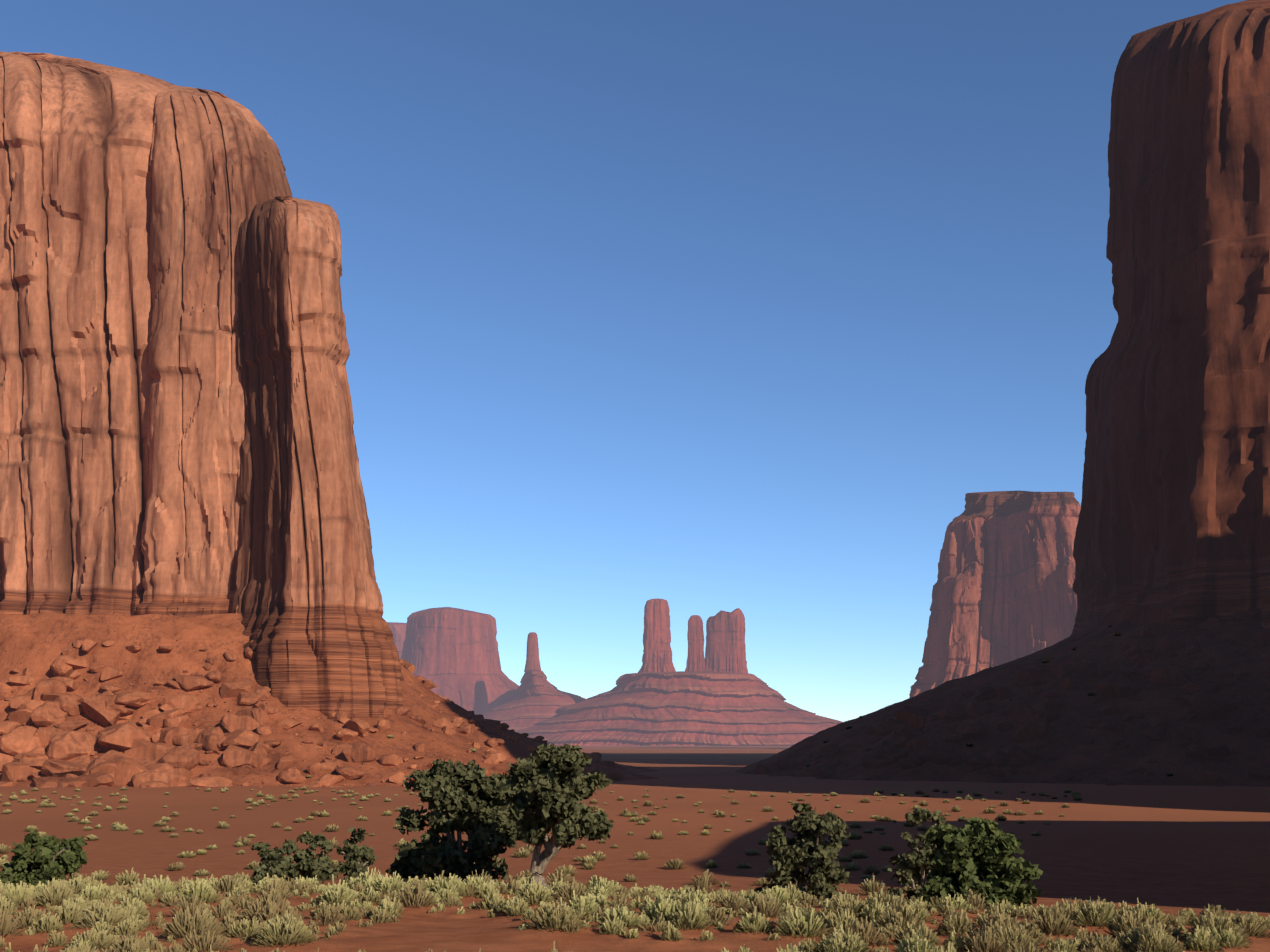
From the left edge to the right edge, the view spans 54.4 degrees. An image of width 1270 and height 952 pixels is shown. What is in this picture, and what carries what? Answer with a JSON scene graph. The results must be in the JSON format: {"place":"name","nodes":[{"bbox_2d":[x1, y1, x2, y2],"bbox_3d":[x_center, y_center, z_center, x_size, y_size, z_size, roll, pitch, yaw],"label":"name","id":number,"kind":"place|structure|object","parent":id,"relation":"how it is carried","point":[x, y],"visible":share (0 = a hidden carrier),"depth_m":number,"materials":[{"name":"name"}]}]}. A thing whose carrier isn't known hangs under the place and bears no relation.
{"place":"outdoors","nodes":[
{"label":"outdoors","id":0,"kind":"place"},
{"bbox_2d":[387,622,406,658],"bbox_3d":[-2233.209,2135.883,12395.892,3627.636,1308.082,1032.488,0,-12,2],"label":"butte","id":1,"kind":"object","parent":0,"point":[398,629],"depth_m":12029.23,"materials":[{"name":"stone"}]},
{"bbox_2d":[0,0,1244,721],"label":"sky","id":2,"kind":"structure","parent":0,"point":[705,308],"materials":[{"name":"blue"}]},
{"bbox_2d":[0,746,1269,951],"bbox_3d":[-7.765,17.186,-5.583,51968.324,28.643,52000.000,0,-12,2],"label":"terrain","id":3,"kind":"structure","parent":0,"point":[1172,850],"depth_m":189.77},
{"bbox_2d":[0,830,87,889],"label":"juniper bush","id":4,"kind":"object","parent":3,"relation":"on","point":[48,857],"visible":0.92,"depth_m":35.56,"materials":[{"name":"green plant"}]},
{"bbox_2d":[0,612,658,785],"bbox_3d":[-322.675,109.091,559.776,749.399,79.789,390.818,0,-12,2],"label":"talus slope","id":5,"kind":"structure","parent":3,"relation":"on","point":[42,641],"depth_m":443.36,"materials":[{"name":"brown stone"}]},
{"bbox_2d":[0,51,180,615],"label":"butte","id":6,"kind":"object","parent":5,"relation":"on","point":[76,309],"visible":0.48,"depth_m":524.65,"materials":[{"name":"red stone"}]},
{"bbox_2d":[135,86,291,620],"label":"butte","id":7,"kind":"object","parent":5,"relation":"on","point":[218,168],"visible":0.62,"depth_m":507.96,"materials":[{"name":"red stone"}]},
{"bbox_2d":[0,638,622,787],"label":"boulders","id":8,"kind":"object","parent":5,"relation":"on","point":[54,750],"visible":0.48,"depth_m":409.57,"materials":[{"name":"brown stone"}]},
{"bbox_2d":[230,196,403,721],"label":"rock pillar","id":9,"kind":"structure","parent":5,"relation":"on","point":[307,600],"depth_m":467.01,"materials":[{"name":"red stone"}]},
{"bbox_2d":[156,709,509,777],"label":"talus scrub","id":10,"kind":"object","parent":5,"relation":"on","point":[391,736],"visible":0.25,"depth_m":427.99,"materials":[{"name":"green plant"}]},
{"bbox_2d":[336,826,376,883],"bbox_3d":[-9.603,13.408,42.368,1.341,2.689,1.246,0,-12,2],"label":"juniper bush","id":11,"kind":"object","parent":3,"relation":"on","point":[357,862],"visible":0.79,"depth_m":42.27,"materials":[{"name":"green plant"}]},
{"bbox_2d":[385,758,526,881],"bbox_3d":[-6.105,12.218,42.381,4.880,5.034,5.021,0,-12,2],"label":"juniper tree","id":12,"kind":"object","parent":3,"relation":"on","point":[474,808],"visible":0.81,"depth_m":41.71,"materials":[{"name":"green plant"}]},
{"bbox_2d":[401,607,518,714],"bbox_3d":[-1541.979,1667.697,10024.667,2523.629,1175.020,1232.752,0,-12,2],"label":"mesa","id":13,"kind":"structure","parent":3,"relation":"on","point":[452,653],"depth_m":9505.66,"materials":[{"name":"stone"}]},
{"bbox_2d":[481,669,587,730],"bbox_3d":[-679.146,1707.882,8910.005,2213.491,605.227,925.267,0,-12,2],"label":"rock mound","id":14,"kind":"object","parent":3,"relation":"on","point":[537,696],"visible":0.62,"depth_m":8522.03,"materials":[{"name":"stone"}]},
{"bbox_2d":[524,632,540,671],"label":"needle","id":15,"kind":"object","parent":14,"relation":"on","point":[532,658],"visible":0.83,"depth_m":8858.51,"materials":[{"name":"stone"}]},
{"bbox_2d":[0,786,1082,902],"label":"valley scrub","id":16,"kind":"object","parent":3,"relation":"on","point":[703,881],"visible":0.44,"depth_m":172.66,"materials":[{"name":"green plant"}]},
{"bbox_2d":[501,742,613,888],"bbox_3d":[-2.282,10.337,36.503,3.334,4.883,3.541,6,-14,-26],"label":"juniper tree","id":17,"kind":"object","parent":3,"relation":"on","point":[545,789],"visible":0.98,"depth_m":36.17,"materials":[{"name":"green plant"}]},
{"bbox_2d":[0,908,1223,951],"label":"brush shrub","id":18,"kind":"object","parent":3,"relation":"on","point":[278,931],"visible":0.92,"depth_m":21.46,"materials":[{"name":"green plant"}]},
{"bbox_2d":[0,867,1269,948],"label":"brush shrub","id":19,"kind":"object","parent":3,"relation":"on","point":[897,917],"visible":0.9,"depth_m":26.77,"materials":[{"name":"green plant"}]},
{"bbox_2d":[515,671,841,745],"bbox_3d":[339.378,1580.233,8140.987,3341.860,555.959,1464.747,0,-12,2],"label":"pedestal","id":20,"kind":"object","parent":3,"relation":"on","point":[681,708],"visible":0.81,"depth_m":7492.27,"materials":[{"name":"stone"}]},
{"bbox_2d":[638,599,674,672],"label":"spire","id":21,"kind":"structure","parent":20,"relation":"on","point":[657,654],"depth_m":7970.73,"materials":[{"name":"stone"}]},
{"bbox_2d":[685,615,704,671],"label":"spire","id":22,"kind":"structure","parent":20,"relation":"on","point":[695,662],"depth_m":7976.77,"materials":[{"name":"stone"}]},
{"bbox_2d":[704,608,747,672],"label":"spire","id":23,"kind":"structure","parent":20,"relation":"on","point":[725,649],"depth_m":7952.22,"materials":[{"name":"stone"}]},
{"bbox_2d":[754,802,850,899],"bbox_3d":[7.468,17.236,55.015,4.328,5.390,4.460,0,-12,2],"label":"juniper bush","id":24,"kind":"object","parent":3,"relation":"on","point":[783,851],"visible":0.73,"depth_m":54.60,"materials":[{"name":"green plant"}]},
{"bbox_2d":[886,808,945,900],"bbox_3d":[13.118,18.045,56.944,3.275,5.249,2.987,0,-12,2],"label":"bush","id":25,"kind":"object","parent":3,"relation":"on","point":[918,870],"visible":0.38,"depth_m":56.84,"materials":[{"name":"green plant"}]},
{"bbox_2d":[916,817,1042,910],"bbox_3d":[9.577,10.994,34.095,3.136,3.151,3.481,-7,-14,30],"label":"green bush","id":26,"kind":"object","parent":3,"relation":"on","point":[970,853],"visible":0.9,"depth_m":33.33,"materials":[{"name":"green plant"}]},
{"bbox_2d":[909,491,1080,697],"bbox_3d":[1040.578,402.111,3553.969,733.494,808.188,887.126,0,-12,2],"label":"butte","id":27,"kind":"object","parent":3,"relation":"on","point":[1003,592],"visible":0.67,"depth_m":3577.60,"materials":[{"name":"stone"}]},
{"bbox_2d":[735,605,1269,786],"bbox_3d":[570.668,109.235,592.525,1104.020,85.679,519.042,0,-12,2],"label":"talus slope","id":28,"kind":"structure","parent":3,"relation":"on","point":[1102,755],"depth_m":465.97,"materials":[{"name":"brown stone"}]},
{"bbox_2d":[893,706,927,730],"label":"talus rock","id":29,"kind":"object","parent":28,"relation":"on","point":[914,717],"visible":1,"depth_m":442.07,"materials":[{"name":"red stone"}]},
{"bbox_2d":[805,625,1172,775],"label":"talus scrub","id":30,"kind":"object","parent":28,"relation":"on","point":[1042,661],"visible":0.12,"depth_m":536.94,"materials":[{"name":"green plant"}]},
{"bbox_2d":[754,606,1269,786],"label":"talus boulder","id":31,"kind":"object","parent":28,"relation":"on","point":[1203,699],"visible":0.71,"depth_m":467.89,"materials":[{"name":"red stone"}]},
{"bbox_2d":[1070,0,1269,635],"bbox_3d":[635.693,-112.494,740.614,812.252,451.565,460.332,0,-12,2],"label":"butte","id":32,"kind":"object","parent":28,"relation":"on","point":[1174,513],"visible":0.92,"depth_m":573.40,"materials":[{"name":"red stone"}]},
{"bbox_2d":[0,892,1269,951],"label":"sand ground","id":33,"kind":"structure","parent":0,"point":[499,932],"depth_m":23.64,"materials":[{"name":"brown sand"}]},
{"bbox_2d":[250,842,293,885],"bbox_3d":[-11.408,12.382,38.612,1.386,1.874,1.211,9,-15,-35],"label":"juniper bush","id":34,"kind":"object","parent":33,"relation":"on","point":[272,862],"visible":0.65,"depth_m":38.44,"materials":[{"name":"green plant"}]},
{"bbox_2d":[281,831,338,883],"bbox_3d":[-10.695,12.836,40.416,1.861,2.413,1.889,0,-12,2],"label":"juniper bush","id":35,"kind":"object","parent":33,"relation":"on","point":[307,864],"visible":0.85,"depth_m":40.27,"materials":[{"name":"green plant"}]}
]}

